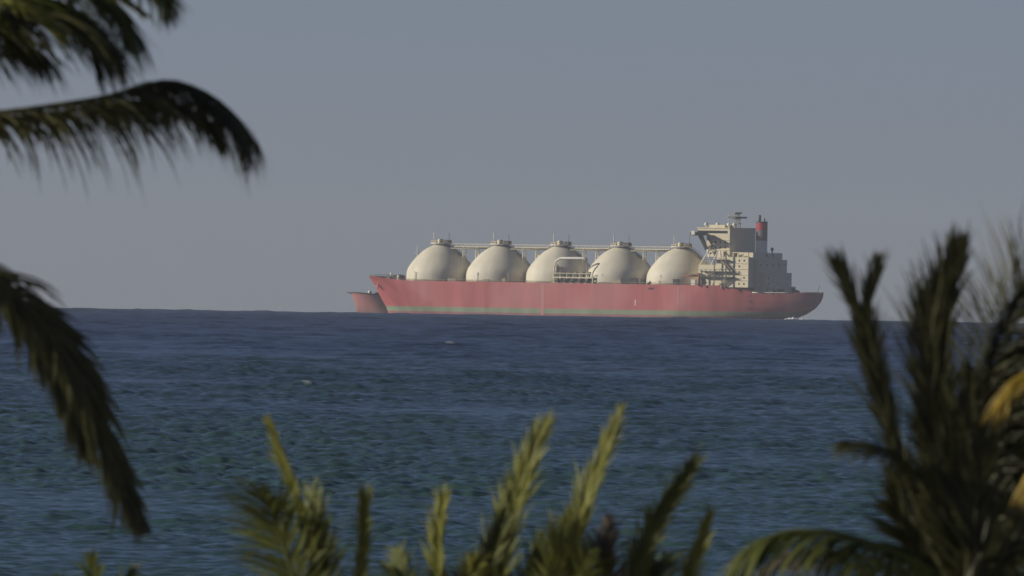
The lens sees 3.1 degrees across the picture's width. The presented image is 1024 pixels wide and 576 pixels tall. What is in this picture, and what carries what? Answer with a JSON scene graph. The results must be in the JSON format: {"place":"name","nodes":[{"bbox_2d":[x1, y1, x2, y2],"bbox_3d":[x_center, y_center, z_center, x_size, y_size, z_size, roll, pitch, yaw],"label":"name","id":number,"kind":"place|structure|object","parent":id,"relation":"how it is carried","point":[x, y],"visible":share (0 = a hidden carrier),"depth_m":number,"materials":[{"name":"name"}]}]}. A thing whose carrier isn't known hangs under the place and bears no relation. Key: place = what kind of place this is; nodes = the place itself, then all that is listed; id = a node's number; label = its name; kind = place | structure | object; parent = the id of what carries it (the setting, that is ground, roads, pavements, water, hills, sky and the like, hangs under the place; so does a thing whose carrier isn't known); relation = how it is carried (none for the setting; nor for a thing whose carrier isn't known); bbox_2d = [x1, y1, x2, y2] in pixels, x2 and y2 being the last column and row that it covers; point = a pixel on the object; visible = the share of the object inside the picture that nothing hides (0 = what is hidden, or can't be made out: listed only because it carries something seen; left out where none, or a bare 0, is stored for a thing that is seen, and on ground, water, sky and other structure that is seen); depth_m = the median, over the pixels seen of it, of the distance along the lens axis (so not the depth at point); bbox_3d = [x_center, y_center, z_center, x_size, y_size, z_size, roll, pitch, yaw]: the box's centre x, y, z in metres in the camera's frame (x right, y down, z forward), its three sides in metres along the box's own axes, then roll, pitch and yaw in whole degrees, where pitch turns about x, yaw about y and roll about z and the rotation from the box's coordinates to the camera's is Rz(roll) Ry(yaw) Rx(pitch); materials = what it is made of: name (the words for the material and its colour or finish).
{"place":"outdoors","nodes":[
{"label":"outdoors","id":0,"kind":"place"},
{"bbox_2d":[0,308,1023,575],"bbox_3d":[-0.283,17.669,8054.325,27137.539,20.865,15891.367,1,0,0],"label":"sea","id":1,"kind":"structure","parent":0,"point":[404,414],"depth_m":1444.40,"materials":[{"name":"liquid"}]},
{"bbox_2d":[347,290,387,312],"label":"freighter","id":2,"kind":"object","parent":1,"relation":"on","point":[369,302],"visible":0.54,"depth_m":12253.73,"materials":[{"name":"paint"}]},
{"bbox_2d":[369,212,823,318],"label":"gas carrier","id":3,"kind":"object","parent":1,"relation":"on","point":[742,279],"visible":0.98,"depth_m":11961.23,"materials":[{"name":"paint"}]},
{"bbox_2d":[0,0,1023,322],"label":"sky","id":4,"kind":"structure","parent":0,"point":[380,127],"materials":[{"name":"grey"}]},
{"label":"beach","id":5,"kind":"structure","parent":0,"visible":0},
{"bbox_2d":[54,544,144,575],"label":"coconut palm","id":6,"kind":"object","parent":5,"relation":"on","point":[91,563],"visible":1,"depth_m":178.00,"materials":[{"name":"green plant"}]},
{"bbox_2d":[0,0,269,550],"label":"coconut palm","id":7,"kind":"object","parent":5,"relation":"on","point":[61,361],"visible":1,"depth_m":167.74,"materials":[{"name":"green plant"}]},
{"bbox_2d":[208,414,377,575],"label":"coconut palm","id":8,"kind":"object","parent":5,"relation":"on","point":[318,551],"visible":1,"depth_m":171.98,"materials":[{"name":"green plant"}]},
{"bbox_2d":[370,408,558,575],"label":"coconut palm","id":9,"kind":"object","parent":5,"relation":"on","point":[496,553],"visible":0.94,"depth_m":175.99,"materials":[{"name":"green plant"}]},
{"bbox_2d":[519,402,717,575],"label":"coconut palm","id":10,"kind":"object","parent":5,"relation":"on","point":[565,542],"visible":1,"depth_m":169.98,"materials":[{"name":"green plant"}]},
{"bbox_2d":[716,198,1023,575],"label":"coconut palm","id":11,"kind":"object","parent":5,"relation":"on","point":[967,474],"visible":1,"depth_m":149.88,"materials":[{"name":"green plant"}]},
{"bbox_2d":[981,372,1023,510],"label":"coconut palm","id":12,"kind":"object","parent":5,"relation":"on","point":[1000,397],"visible":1,"depth_m":131.98,"materials":[{"name":"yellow plant"}]}
]}

